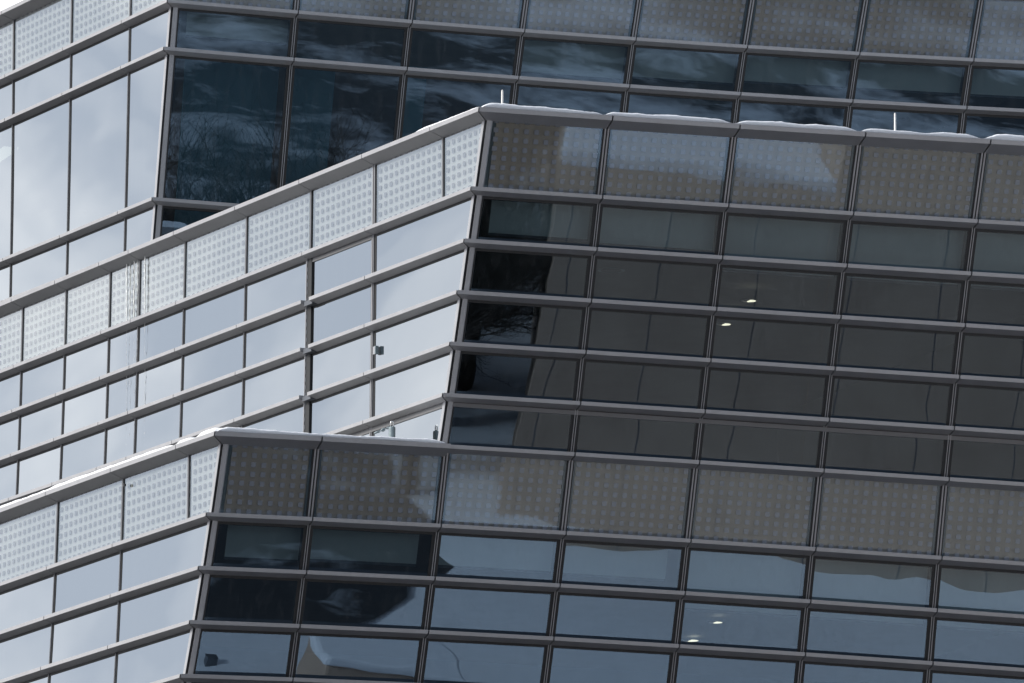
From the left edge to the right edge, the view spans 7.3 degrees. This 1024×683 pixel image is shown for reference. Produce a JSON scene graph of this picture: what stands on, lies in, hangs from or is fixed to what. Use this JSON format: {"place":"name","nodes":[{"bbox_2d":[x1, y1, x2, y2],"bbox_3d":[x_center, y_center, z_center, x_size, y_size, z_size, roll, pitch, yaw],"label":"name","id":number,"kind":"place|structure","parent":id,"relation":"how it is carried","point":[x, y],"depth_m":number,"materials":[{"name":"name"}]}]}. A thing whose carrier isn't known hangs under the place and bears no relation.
{"place":"outdoors","nodes":[
{"label":"outdoors","id":0,"kind":"place"},
{"bbox_2d":[0,431,1023,682],"bbox_3d":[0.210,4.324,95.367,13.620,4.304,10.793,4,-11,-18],"label":"office block","id":1,"kind":"structure","parent":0,"point":[232,557],"depth_m":90.84,"materials":[{"name":"grey glass"}]},
{"bbox_2d":[0,624,50,679],"bbox_3d":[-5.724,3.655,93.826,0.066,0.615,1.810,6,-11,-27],"label":"window","id":2,"kind":"structure","parent":1,"relation":"in","point":[29,650],"depth_m":93.69,"materials":[{"name":"grey glass"}]},
{"bbox_2d":[0,574,53,630],"bbox_3d":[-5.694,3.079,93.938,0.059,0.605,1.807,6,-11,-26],"label":"window","id":3,"kind":"structure","parent":1,"relation":"in","point":[32,600],"depth_m":93.83,"materials":[{"name":"grey glass"}]},
{"bbox_2d":[49,653,114,682],"bbox_3d":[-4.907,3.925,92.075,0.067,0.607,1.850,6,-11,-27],"label":"window","id":4,"kind":"structure","parent":1,"relation":"in","point":[100,670],"depth_m":91.90,"materials":[{"name":"grey glass"}]},
{"bbox_2d":[51,602,117,662],"bbox_3d":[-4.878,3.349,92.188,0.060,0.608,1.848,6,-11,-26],"label":"window","id":5,"kind":"structure","parent":1,"relation":"in","point":[94,629],"depth_m":92.19,"materials":[{"name":"grey glass"}]},
{"bbox_2d":[54,551,119,612],"bbox_3d":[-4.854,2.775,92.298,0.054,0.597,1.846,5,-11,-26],"label":"window","id":6,"kind":"structure","parent":1,"relation":"in","point":[97,578],"depth_m":92.31,"materials":[{"name":"grey glass"}]},
{"bbox_2d":[115,630,189,682],"bbox_3d":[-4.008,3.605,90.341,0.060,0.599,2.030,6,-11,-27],"label":"window","id":7,"kind":"structure","parent":1,"relation":"in","point":[156,660],"depth_m":90.32,"materials":[{"name":"grey glass"}]},
{"bbox_2d":[118,576,198,641],"bbox_3d":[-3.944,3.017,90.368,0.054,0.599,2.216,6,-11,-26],"label":"window","id":8,"kind":"structure","parent":1,"relation":"in","point":[172,604],"depth_m":90.41,"materials":[{"name":"grey glass"}]},
{"bbox_2d":[120,522,206,590],"bbox_3d":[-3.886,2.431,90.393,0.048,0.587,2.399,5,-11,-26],"label":"window","id":9,"kind":"structure","parent":1,"relation":"in","point":[182,550],"depth_m":90.43,"materials":[{"name":"grey glass"}]},
{"bbox_2d":[193,629,292,676],"bbox_3d":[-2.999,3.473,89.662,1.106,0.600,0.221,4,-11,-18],"label":"window","id":10,"kind":"structure","parent":1,"relation":"in","point":[219,652],"depth_m":89.64,"materials":[{"name":"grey glass"}]},
{"bbox_2d":[203,575,298,623],"bbox_3d":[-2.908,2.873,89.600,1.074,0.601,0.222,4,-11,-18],"label":"window","id":11,"kind":"structure","parent":1,"relation":"in","point":[228,598],"depth_m":89.60,"materials":[{"name":"black glass"}]},
{"bbox_2d":[211,521,304,569],"bbox_3d":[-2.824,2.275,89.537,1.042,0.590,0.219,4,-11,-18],"label":"window","id":12,"kind":"structure","parent":1,"relation":"in","point":[237,544],"depth_m":89.53,"materials":[{"name":"black glass"}]},
{"bbox_2d":[294,633,420,682],"bbox_3d":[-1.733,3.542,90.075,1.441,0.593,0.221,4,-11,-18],"label":"window","id":13,"kind":"structure","parent":1,"relation":"in","point":[319,656],"depth_m":90.06,"materials":[{"name":"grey glass"}]},
{"bbox_2d":[301,579,427,629],"bbox_3d":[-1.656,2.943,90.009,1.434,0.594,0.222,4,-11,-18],"label":"window","id":14,"kind":"structure","parent":1,"relation":"in","point":[326,602],"depth_m":89.99,"materials":[{"name":"black glass"}]},
{"bbox_2d":[307,526,433,575],"bbox_3d":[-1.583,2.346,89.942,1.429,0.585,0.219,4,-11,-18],"label":"window","id":15,"kind":"structure","parent":1,"relation":"in","point":[335,549],"depth_m":89.93,"materials":[{"name":"black glass"}]},
{"bbox_2d":[422,639,545,682],"bbox_3d":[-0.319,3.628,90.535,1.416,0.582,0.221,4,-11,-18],"label":"window","id":16,"kind":"structure","parent":1,"relation":"in","point":[446,661],"depth_m":90.52,"materials":[{"name":"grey glass"}]},
{"bbox_2d":[429,585,551,635],"bbox_3d":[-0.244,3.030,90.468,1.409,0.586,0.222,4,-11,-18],"label":"window","id":17,"kind":"structure","parent":1,"relation":"in","point":[454,608],"depth_m":90.45,"materials":[{"name":"grey glass"}]},
{"bbox_2d":[435,532,558,582],"bbox_3d":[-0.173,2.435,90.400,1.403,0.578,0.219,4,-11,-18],"label":"window","id":18,"kind":"structure","parent":1,"relation":"in","point":[473,556],"depth_m":90.39,"materials":[{"name":"grey glass"}]},
{"bbox_2d":[0,107,1023,505],"bbox_3d":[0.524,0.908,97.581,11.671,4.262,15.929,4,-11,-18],"label":"office block","id":19,"kind":"structure","parent":1,"relation":"on","point":[662,287],"depth_m":91.20,"materials":[{"name":"concrete"},{"name":"aluminium"},{"name":"glass"}]},
{"bbox_2d":[17,445,59,493],"bbox_3d":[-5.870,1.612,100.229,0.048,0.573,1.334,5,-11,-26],"label":"window","id":20,"kind":"structure","parent":19,"relation":"in","point":[42,468],"depth_m":100.25,"materials":[{"name":"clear glass"}]},
{"bbox_2d":[19,400,61,449],"bbox_3d":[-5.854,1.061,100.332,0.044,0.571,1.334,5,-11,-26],"label":"window","id":21,"kind":"structure","parent":19,"relation":"in","point":[37,426],"depth_m":100.34,"materials":[{"name":"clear glass"}]},
{"bbox_2d":[21,355,63,405],"bbox_3d":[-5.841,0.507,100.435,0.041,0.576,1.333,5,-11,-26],"label":"window","id":22,"kind":"structure","parent":19,"relation":"in","point":[45,379],"depth_m":100.44,"materials":[{"name":"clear glass"}]},
{"bbox_2d":[61,429,104,478],"bbox_3d":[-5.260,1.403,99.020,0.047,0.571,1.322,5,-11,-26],"label":"window","id":23,"kind":"structure","parent":19,"relation":"in","point":[79,455],"depth_m":99.03,"materials":[{"name":"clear glass"}]},
{"bbox_2d":[63,384,105,433],"bbox_3d":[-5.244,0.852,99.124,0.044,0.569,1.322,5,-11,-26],"label":"window","id":24,"kind":"structure","parent":19,"relation":"in","point":[86,408],"depth_m":99.13,"materials":[{"name":"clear glass"}]},
{"bbox_2d":[64,338,107,389],"bbox_3d":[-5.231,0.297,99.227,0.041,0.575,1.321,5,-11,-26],"label":"window","id":25,"kind":"structure","parent":19,"relation":"in","point":[87,363],"depth_m":99.22,"materials":[{"name":"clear glass"}]},
{"bbox_2d":[105,418,134,463],"bbox_3d":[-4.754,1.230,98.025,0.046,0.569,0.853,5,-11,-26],"label":"window","id":26,"kind":"structure","parent":19,"relation":"in","point":[119,444],"depth_m":98.04,"materials":[{"name":"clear glass"}]},
{"bbox_2d":[107,373,135,417],"bbox_3d":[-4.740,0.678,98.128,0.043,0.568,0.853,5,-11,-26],"label":"window","id":27,"kind":"structure","parent":19,"relation":"in","point":[117,389],"depth_m":98.14,"materials":[{"name":"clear glass"}]},
{"bbox_2d":[109,327,136,372],"bbox_3d":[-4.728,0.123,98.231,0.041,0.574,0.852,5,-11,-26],"label":"window","id":28,"kind":"structure","parent":19,"relation":"in","point":[117,343],"depth_m":98.26,"materials":[{"name":"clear glass"}]},
{"bbox_2d":[135,402,179,452],"bbox_3d":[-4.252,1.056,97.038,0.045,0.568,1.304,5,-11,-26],"label":"window","id":29,"kind":"structure","parent":19,"relation":"in","point":[160,426],"depth_m":97.04,"materials":[{"name":"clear glass"}]},
{"bbox_2d":[137,356,181,406],"bbox_3d":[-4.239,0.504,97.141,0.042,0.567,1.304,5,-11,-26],"label":"window","id":30,"kind":"structure","parent":19,"relation":"in","point":[162,380],"depth_m":97.14,"materials":[{"name":"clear glass"}]},
{"bbox_2d":[138,309,182,361],"bbox_3d":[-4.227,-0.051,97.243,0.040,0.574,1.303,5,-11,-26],"label":"window","id":31,"kind":"structure","parent":19,"relation":"in","point":[160,335],"depth_m":97.26,"materials":[{"name":"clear glass"}]},
{"bbox_2d":[181,379,241,436],"bbox_3d":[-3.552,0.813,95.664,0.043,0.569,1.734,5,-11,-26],"label":"window","id":32,"kind":"structure","parent":19,"relation":"in","point":[219,405],"depth_m":95.66,"materials":[{"name":"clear glass"}]},
{"bbox_2d":[182,333,242,390],"bbox_3d":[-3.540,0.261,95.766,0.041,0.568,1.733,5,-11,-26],"label":"window","id":33,"kind":"structure","parent":19,"relation":"in","point":[224,357],"depth_m":95.77,"materials":[{"name":"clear glass"}]},
{"bbox_2d":[184,285,243,343],"bbox_3d":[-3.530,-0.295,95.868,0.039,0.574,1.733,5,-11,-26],"label":"window","id":34,"kind":"structure","parent":19,"relation":"in","point":[225,310],"depth_m":95.87,"materials":[{"name":"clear glass"}]},
{"bbox_2d":[243,404,302,431],"bbox_3d":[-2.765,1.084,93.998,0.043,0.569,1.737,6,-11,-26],"label":"window","id":35,"kind":"structure","parent":19,"relation":"in","point":[290,420],"depth_m":93.78,"materials":[{"name":"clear glass"}]},
{"bbox_2d":[243,357,303,414],"bbox_3d":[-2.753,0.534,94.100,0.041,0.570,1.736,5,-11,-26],"label":"window","id":36,"kind":"structure","parent":19,"relation":"in","point":[285,381],"depth_m":94.13,"materials":[{"name":"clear glass"}]},
{"bbox_2d":[245,309,304,367],"bbox_3d":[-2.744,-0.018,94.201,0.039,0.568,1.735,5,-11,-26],"label":"window","id":37,"kind":"structure","parent":19,"relation":"in","point":[283,335],"depth_m":94.22,"materials":[{"name":"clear glass"}]},
{"bbox_2d":[246,261,305,320],"bbox_3d":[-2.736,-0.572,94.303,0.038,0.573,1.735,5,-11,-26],"label":"window","id":38,"kind":"structure","parent":19,"relation":"in","point":[285,287],"depth_m":94.33,"materials":[{"name":"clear glass"}]},
{"bbox_2d":[310,381,369,433],"bbox_3d":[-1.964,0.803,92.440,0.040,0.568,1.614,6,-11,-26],"label":"window","id":39,"kind":"structure","parent":19,"relation":"in","point":[351,405],"depth_m":92.42,"materials":[{"name":"grey glass"}]},
{"bbox_2d":[311,332,370,390],"bbox_3d":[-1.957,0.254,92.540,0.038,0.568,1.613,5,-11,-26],"label":"window","id":40,"kind":"structure","parent":19,"relation":"in","point":[349,358],"depth_m":92.53,"materials":[{"name":"grey glass"}]},
{"bbox_2d":[312,284,370,342],"bbox_3d":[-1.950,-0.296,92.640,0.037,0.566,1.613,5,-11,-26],"label":"window","id":41,"kind":"structure","parent":19,"relation":"in","point":[350,310],"depth_m":92.62,"materials":[{"name":"grey glass"}]},
{"bbox_2d":[313,240,371,294],"bbox_3d":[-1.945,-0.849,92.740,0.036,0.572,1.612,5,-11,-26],"label":"window","id":42,"kind":"structure","parent":19,"relation":"in","point":[353,263],"depth_m":92.73,"materials":[{"name":"grey glass"}]},
{"bbox_2d":[373,408,441,439],"bbox_3d":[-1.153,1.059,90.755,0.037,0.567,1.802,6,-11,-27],"label":"window","id":43,"kind":"structure","parent":19,"relation":"in","point":[427,425],"depth_m":90.51,"materials":[{"name":"grey glass"}]},
{"bbox_2d":[374,352,449,415],"bbox_3d":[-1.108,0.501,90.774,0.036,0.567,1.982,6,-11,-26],"label":"window","id":44,"kind":"structure","parent":19,"relation":"in","point":[425,379],"depth_m":90.81,"materials":[{"name":"grey glass"}]},
{"bbox_2d":[374,301,456,367],"bbox_3d":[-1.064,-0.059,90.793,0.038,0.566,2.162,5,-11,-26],"label":"window","id":45,"kind":"structure","parent":19,"relation":"in","point":[432,328],"depth_m":90.81,"materials":[{"name":"grey glass"}]},
{"bbox_2d":[375,249,463,319],"bbox_3d":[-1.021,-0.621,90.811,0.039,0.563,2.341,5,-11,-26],"label":"window","id":46,"kind":"structure","parent":19,"relation":"in","point":[441,276],"depth_m":90.85,"materials":[{"name":"grey glass"}]},
{"bbox_2d":[375,197,471,271],"bbox_3d":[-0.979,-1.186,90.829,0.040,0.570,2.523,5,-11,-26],"label":"window","id":47,"kind":"structure","parent":19,"relation":"in","point":[447,225],"depth_m":90.85,"materials":[{"name":"grey glass"}]},
{"bbox_2d":[447,402,571,451],"bbox_3d":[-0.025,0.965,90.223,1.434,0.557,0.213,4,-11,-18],"label":"window","id":48,"kind":"structure","parent":19,"relation":"in","point":[468,426],"depth_m":90.21,"materials":[{"name":"black glass"}]},
{"bbox_2d":[0,0,1023,301],"bbox_3d":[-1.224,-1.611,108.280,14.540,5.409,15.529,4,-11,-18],"label":"office block","id":49,"kind":"structure","parent":19,"relation":"on","point":[126,124],"depth_m":101.70,"materials":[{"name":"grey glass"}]},
{"bbox_2d":[0,125,11,258],"bbox_3d":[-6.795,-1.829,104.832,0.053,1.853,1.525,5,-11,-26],"label":"window","id":50,"kind":"structure","parent":49,"relation":"in","point":[6,133],"depth_m":104.34,"materials":[{"name":"grey glass"}]},
{"bbox_2d":[11,242,65,296],"bbox_3d":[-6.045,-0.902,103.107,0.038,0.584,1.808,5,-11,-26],"label":"window","id":51,"kind":"structure","parent":49,"relation":"in","point":[48,265],"depth_m":103.10,"materials":[{"name":"grey glass"}]},
{"bbox_2d":[12,100,68,253],"bbox_3d":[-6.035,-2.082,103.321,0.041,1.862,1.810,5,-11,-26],"label":"window","id":52,"kind":"structure","parent":49,"relation":"in","point":[40,140],"depth_m":103.33,"materials":[{"name":"grey glass"}]},
{"bbox_2d":[14,55,69,113],"bbox_3d":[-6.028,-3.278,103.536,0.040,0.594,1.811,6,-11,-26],"label":"window","id":53,"kind":"structure","parent":49,"relation":"in","point":[50,80],"depth_m":103.53,"materials":[{"name":"grey glass"}]},
{"bbox_2d":[67,219,123,274],"bbox_3d":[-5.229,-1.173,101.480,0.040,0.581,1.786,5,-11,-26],"label":"window","id":54,"kind":"structure","parent":49,"relation":"in","point":[93,247],"depth_m":101.48,"materials":[{"name":"grey glass"}]},
{"bbox_2d":[68,73,127,230],"bbox_3d":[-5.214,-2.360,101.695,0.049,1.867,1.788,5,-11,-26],"label":"window","id":55,"kind":"structure","parent":49,"relation":"in","point":[98,114],"depth_m":101.70,"materials":[{"name":"grey glass"}]},
{"bbox_2d":[71,28,128,87],"bbox_3d":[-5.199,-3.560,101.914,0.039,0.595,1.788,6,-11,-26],"label":"window","id":56,"kind":"structure","parent":49,"relation":"in","point":[107,54],"depth_m":101.92,"materials":[{"name":"grey glass"}]},
{"bbox_2d":[126,57,164,206],"bbox_3d":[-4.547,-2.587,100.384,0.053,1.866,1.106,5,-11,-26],"label":"window","id":57,"kind":"structure","parent":49,"relation":"in","point":[145,82],"depth_m":100.44,"materials":[{"name":"grey glass"}]},
{"bbox_2d":[130,9,168,60],"bbox_3d":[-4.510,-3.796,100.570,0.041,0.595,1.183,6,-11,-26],"label":"window","id":58,"kind":"structure","parent":49,"relation":"in","point":[149,35],"depth_m":100.59,"materials":[{"name":"grey glass"}]},
{"bbox_2d":[160,206,223,236],"bbox_3d":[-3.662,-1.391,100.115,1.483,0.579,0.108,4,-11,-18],"label":"window","id":59,"kind":"structure","parent":49,"relation":"in","point":[173,218],"depth_m":99.95,"materials":[{"name":"black glass"}]},
{"bbox_2d":[163,56,287,203],"bbox_3d":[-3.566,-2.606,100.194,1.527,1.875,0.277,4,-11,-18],"label":"window","id":60,"kind":"structure","parent":49,"relation":"in","point":[225,131],"depth_m":100.17,"materials":[{"name":"blue glass"}]},
{"bbox_2d":[175,8,291,56],"bbox_3d":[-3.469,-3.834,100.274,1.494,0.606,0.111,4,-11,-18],"label":"window","id":61,"kind":"structure","parent":49,"relation":"in","point":[196,29],"depth_m":100.27,"materials":[{"name":"blue glass"}]},
{"bbox_2d":[284,66,400,185],"bbox_3d":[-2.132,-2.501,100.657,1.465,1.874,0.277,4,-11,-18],"label":"window","id":62,"kind":"structure","parent":49,"relation":"in","point":[337,116],"depth_m":100.64,"materials":[{"name":"blue glass"}]},
{"bbox_2d":[295,18,405,65],"bbox_3d":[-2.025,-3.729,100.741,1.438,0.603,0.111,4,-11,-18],"label":"window","id":63,"kind":"structure","parent":49,"relation":"in","point":[315,39],"depth_m":100.74,"materials":[{"name":"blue glass"}]},
{"bbox_2d":[401,75,511,137],"bbox_3d":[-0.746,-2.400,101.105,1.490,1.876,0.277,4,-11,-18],"label":"window","id":64,"kind":"structure","parent":49,"relation":"in","point":[428,101],"depth_m":101.08,"materials":[{"name":"blue glass"}]},
{"bbox_2d":[408,28,517,74],"bbox_3d":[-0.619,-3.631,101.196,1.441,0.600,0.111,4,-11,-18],"label":"window","id":65,"kind":"structure","parent":49,"relation":"in","point":[429,48],"depth_m":101.18,"materials":[{"name":"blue glass"}]},
{"bbox_2d":[516,84,622,114],"bbox_3d":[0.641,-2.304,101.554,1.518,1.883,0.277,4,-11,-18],"label":"window","id":66,"kind":"structure","parent":49,"relation":"in","point":[603,102],"depth_m":101.60,"materials":[{"name":"blue glass"}]},
{"bbox_2d":[519,37,628,83],"bbox_3d":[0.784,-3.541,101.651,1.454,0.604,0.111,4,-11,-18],"label":"window","id":67,"kind":"structure","parent":49,"relation":"in","point":[541,57],"depth_m":101.64,"materials":[{"name":"blue glass"}]},
{"bbox_2d":[627,92,733,122],"bbox_3d":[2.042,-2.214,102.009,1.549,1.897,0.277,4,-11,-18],"label":"window","id":68,"kind":"structure","parent":49,"relation":"in","point":[642,103],"depth_m":102.05,"materials":[{"name":"blue glass"}]},
{"bbox_2d":[630,45,740,91],"bbox_3d":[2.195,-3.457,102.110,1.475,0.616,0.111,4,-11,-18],"label":"window","id":69,"kind":"structure","parent":49,"relation":"in","point":[652,65],"depth_m":102.10,"materials":[{"name":"blue glass"}]},
{"bbox_2d":[737,100,845,126],"bbox_3d":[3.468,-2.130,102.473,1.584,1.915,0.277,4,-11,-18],"label":"window","id":70,"kind":"structure","parent":49,"relation":"in","point":[749,110],"depth_m":102.52,"materials":[{"name":"blue glass"}]},
{"bbox_2d":[741,53,852,98],"bbox_3d":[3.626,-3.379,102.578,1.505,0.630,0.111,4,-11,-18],"label":"window","id":71,"kind":"structure","parent":49,"relation":"in","point":[826,77],"depth_m":102.57,"materials":[{"name":"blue glass"}]},
{"bbox_2d":[850,107,959,133],"bbox_3d":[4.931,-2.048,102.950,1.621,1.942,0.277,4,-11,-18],"label":"window","id":72,"kind":"structure","parent":49,"relation":"in","point":[862,118],"depth_m":103.00,"materials":[{"name":"blue glass"}]},
{"bbox_2d":[853,59,966,104],"bbox_3d":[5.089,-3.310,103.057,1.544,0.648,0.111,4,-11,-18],"label":"window","id":73,"kind":"structure","parent":49,"relation":"in","point":[912,82],"depth_m":103.05,"materials":[{"name":"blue glass"}]},
{"bbox_2d":[964,113,1023,137],"bbox_3d":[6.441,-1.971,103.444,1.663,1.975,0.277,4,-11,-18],"label":"window","id":74,"kind":"structure","parent":49,"relation":"in","point":[977,125],"depth_m":103.38,"materials":[{"name":"blue glass"}]},
{"bbox_2d":[967,66,1023,108],"bbox_3d":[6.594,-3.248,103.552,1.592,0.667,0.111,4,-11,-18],"label":"window","id":75,"kind":"structure","parent":49,"relation":"in","point":[1002,87],"depth_m":103.43,"materials":[{"name":"blue glass"}]},
{"bbox_2d":[455,351,578,400],"bbox_3d":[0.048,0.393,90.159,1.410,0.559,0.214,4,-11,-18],"label":"window","id":76,"kind":"structure","parent":19,"relation":"in","point":[479,373],"depth_m":90.15,"materials":[{"name":"black glass"}]},
{"bbox_2d":[462,300,583,349],"bbox_3d":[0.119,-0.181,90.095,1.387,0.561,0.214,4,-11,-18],"label":"window","id":77,"kind":"structure","parent":19,"relation":"in","point":[486,322],"depth_m":90.08,"materials":[{"name":"black glass"}]},
{"bbox_2d":[469,248,589,297],"bbox_3d":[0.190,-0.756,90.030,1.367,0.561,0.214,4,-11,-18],"label":"window","id":78,"kind":"structure","parent":19,"relation":"in","point":[493,270],"depth_m":90.01,"materials":[{"name":"black glass"}]},
{"bbox_2d":[477,196,594,246],"bbox_3d":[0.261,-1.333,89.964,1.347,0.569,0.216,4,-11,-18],"label":"window","id":79,"kind":"structure","parent":19,"relation":"in","point":[501,218],"depth_m":89.95,"materials":[{"name":"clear glass"}]},
{"bbox_2d":[575,410,697,459],"bbox_3d":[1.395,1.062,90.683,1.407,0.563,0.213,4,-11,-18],"label":"window","id":80,"kind":"structure","parent":19,"relation":"in","point":[598,435],"depth_m":90.68,"materials":[{"name":"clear glass"}]},
{"bbox_2d":[581,359,702,408],"bbox_3d":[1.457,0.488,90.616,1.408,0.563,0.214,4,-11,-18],"label":"window","id":81,"kind":"structure","parent":19,"relation":"in","point":[604,381],"depth_m":90.61,"materials":[{"name":"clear glass"}]},
{"bbox_2d":[586,308,708,357],"bbox_3d":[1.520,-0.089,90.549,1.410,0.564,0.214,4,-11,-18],"label":"window","id":82,"kind":"structure","parent":19,"relation":"in","point":[611,330],"depth_m":90.54,"materials":[{"name":"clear glass"}]},
{"bbox_2d":[592,256,714,305],"bbox_3d":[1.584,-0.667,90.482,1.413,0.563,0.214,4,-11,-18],"label":"window","id":83,"kind":"structure","parent":19,"relation":"in","point":[623,279],"depth_m":90.48,"materials":[{"name":"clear glass"}]},
{"bbox_2d":[597,204,720,254],"bbox_3d":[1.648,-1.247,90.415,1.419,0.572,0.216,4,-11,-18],"label":"window","id":84,"kind":"structure","parent":19,"relation":"in","point":[621,227],"depth_m":90.41,"materials":[{"name":"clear glass"}]},
{"bbox_2d":[482,103,1023,140],"bbox_3d":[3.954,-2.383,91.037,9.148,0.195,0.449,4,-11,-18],"label":"snow","id":85,"kind":"structure","parent":19,"relation":"on","point":[811,126],"depth_m":90.43,"materials":[{"name":"white snow"}]},
{"bbox_2d":[700,418,821,467],"bbox_3d":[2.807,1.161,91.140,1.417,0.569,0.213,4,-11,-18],"label":"window","id":86,"kind":"structure","parent":19,"relation":"in","point":[721,443],"depth_m":91.14,"materials":[{"name":"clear glass"}]},
{"bbox_2d":[705,367,826,416],"bbox_3d":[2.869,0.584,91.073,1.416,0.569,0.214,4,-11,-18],"label":"window","id":87,"kind":"structure","parent":19,"relation":"in","point":[739,390],"depth_m":91.05,"materials":[{"name":"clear glass"}]},
{"bbox_2d":[711,316,832,365],"bbox_3d":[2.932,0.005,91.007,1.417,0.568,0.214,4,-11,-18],"label":"window","id":88,"kind":"structure","parent":19,"relation":"in","point":[734,338],"depth_m":90.99,"materials":[{"name":"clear glass"}]},
{"bbox_2d":[717,265,838,314],"bbox_3d":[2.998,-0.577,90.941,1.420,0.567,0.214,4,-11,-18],"label":"window","id":89,"kind":"structure","parent":19,"relation":"in","point":[744,287],"depth_m":90.92,"materials":[{"name":"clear glass"}]},
{"bbox_2d":[723,213,845,262],"bbox_3d":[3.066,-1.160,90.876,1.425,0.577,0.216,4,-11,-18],"label":"window","id":90,"kind":"structure","parent":19,"relation":"in","point":[746,235],"depth_m":90.85,"materials":[{"name":"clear glass"}]},
{"bbox_2d":[824,427,945,476],"bbox_3d":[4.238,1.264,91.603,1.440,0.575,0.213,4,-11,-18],"label":"window","id":91,"kind":"structure","parent":19,"relation":"in","point":[844,451],"depth_m":91.59,"materials":[{"name":"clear glass"}]},
{"bbox_2d":[829,376,950,425],"bbox_3d":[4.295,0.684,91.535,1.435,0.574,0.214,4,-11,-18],"label":"window","id":92,"kind":"structure","parent":19,"relation":"in","point":[859,398],"depth_m":91.52,"materials":[{"name":"grey glass"}]},
{"bbox_2d":[835,324,956,373],"bbox_3d":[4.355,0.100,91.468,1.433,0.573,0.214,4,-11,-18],"label":"window","id":93,"kind":"structure","parent":19,"relation":"in","point":[867,347],"depth_m":91.45,"materials":[{"name":"grey glass"}]},
{"bbox_2d":[841,273,962,322],"bbox_3d":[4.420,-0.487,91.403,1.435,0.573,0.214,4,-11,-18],"label":"window","id":94,"kind":"structure","parent":19,"relation":"in","point":[865,295],"depth_m":91.39,"materials":[{"name":"grey glass"}]},
{"bbox_2d":[847,221,969,270],"bbox_3d":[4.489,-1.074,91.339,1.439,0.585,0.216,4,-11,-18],"label":"window","id":95,"kind":"structure","parent":19,"relation":"in","point":[871,243],"depth_m":91.32,"materials":[{"name":"grey glass"}]},
{"bbox_2d":[949,435,1023,481],"bbox_3d":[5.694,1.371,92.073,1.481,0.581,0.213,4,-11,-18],"label":"window","id":96,"kind":"structure","parent":19,"relation":"in","point":[971,460],"depth_m":91.97,"materials":[{"name":"grey glass"}]},
{"bbox_2d":[954,384,1023,430],"bbox_3d":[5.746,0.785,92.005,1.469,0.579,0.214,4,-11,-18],"label":"window","id":97,"kind":"structure","parent":19,"relation":"in","point":[977,406],"depth_m":91.90,"materials":[{"name":"grey glass"}]},
{"bbox_2d":[959,332,1023,378],"bbox_3d":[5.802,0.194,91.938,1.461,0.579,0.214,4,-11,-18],"label":"window","id":98,"kind":"structure","parent":19,"relation":"in","point":[987,355],"depth_m":91.81,"materials":[{"name":"grey glass"}]},
{"bbox_2d":[965,281,1023,326],"bbox_3d":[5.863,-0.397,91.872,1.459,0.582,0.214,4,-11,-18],"label":"window","id":99,"kind":"structure","parent":19,"relation":"in","point":[989,303],"depth_m":91.74,"materials":[{"name":"grey glass"}]},
{"bbox_2d":[971,229,1023,274],"bbox_3d":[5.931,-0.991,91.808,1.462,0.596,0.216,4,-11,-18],"label":"window","id":100,"kind":"structure","parent":19,"relation":"in","point":[995,251],"depth_m":91.68,"materials":[{"name":"grey glass"}]},
{"bbox_2d":[548,645,671,682],"bbox_3d":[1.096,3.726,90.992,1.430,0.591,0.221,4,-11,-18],"label":"window","id":101,"kind":"structure","parent":1,"relation":"in","point":[569,664],"depth_m":90.96,"materials":[{"name":"blue glass"}]},
{"bbox_2d":[554,592,677,643],"bbox_3d":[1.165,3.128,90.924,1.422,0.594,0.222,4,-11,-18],"label":"window","id":102,"kind":"structure","parent":1,"relation":"in","point":[588,616],"depth_m":90.92,"materials":[{"name":"blue glass"}]},
{"bbox_2d":[560,540,682,590],"bbox_3d":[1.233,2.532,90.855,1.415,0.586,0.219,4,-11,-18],"label":"window","id":103,"kind":"structure","parent":1,"relation":"in","point":[593,563],"depth_m":90.85,"materials":[{"name":"blue glass"}]},
{"bbox_2d":[675,653,796,682],"bbox_3d":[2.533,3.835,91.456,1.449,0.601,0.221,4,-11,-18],"label":"window","id":104,"kind":"structure","parent":1,"relation":"in","point":[691,668],"depth_m":91.41,"materials":[{"name":"blue glass"}]},
{"bbox_2d":[679,600,802,651],"bbox_3d":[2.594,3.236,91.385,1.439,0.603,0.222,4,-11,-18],"label":"window","id":105,"kind":"structure","parent":1,"relation":"in","point":[704,623],"depth_m":91.36,"materials":[{"name":"blue glass"}]},
{"bbox_2d":[685,548,807,598],"bbox_3d":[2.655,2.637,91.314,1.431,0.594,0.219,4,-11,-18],"label":"window","id":106,"kind":"structure","parent":1,"relation":"in","point":[709,570],"depth_m":91.30,"materials":[{"name":"blue glass"}]},
{"bbox_2d":[802,661,924,682],"bbox_3d":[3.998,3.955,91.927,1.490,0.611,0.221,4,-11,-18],"label":"window","id":107,"kind":"structure","parent":1,"relation":"in","point":[813,672],"depth_m":91.88,"materials":[{"name":"blue glass"}]},
{"bbox_2d":[805,608,928,660],"bbox_3d":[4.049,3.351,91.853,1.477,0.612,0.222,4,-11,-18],"label":"window","id":108,"kind":"structure","parent":1,"relation":"in","point":[838,632],"depth_m":91.83,"materials":[{"name":"blue glass"}]},
{"bbox_2d":[810,556,933,607],"bbox_3d":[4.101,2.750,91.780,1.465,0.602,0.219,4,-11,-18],"label":"window","id":109,"kind":"structure","parent":1,"relation":"in","point":[834,579],"depth_m":91.77,"materials":[{"name":"blue glass"}]},
{"bbox_2d":[932,617,1023,667],"bbox_3d":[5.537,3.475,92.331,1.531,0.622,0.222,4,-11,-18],"label":"window","id":110,"kind":"structure","parent":1,"relation":"in","point":[964,641],"depth_m":92.26,"materials":[{"name":"blue glass"}]},
{"bbox_2d":[937,565,1023,614],"bbox_3d":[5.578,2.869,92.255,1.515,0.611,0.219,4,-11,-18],"label":"window","id":111,"kind":"structure","parent":1,"relation":"in","point":[960,587],"depth_m":92.17,"materials":[{"name":"blue glass"}]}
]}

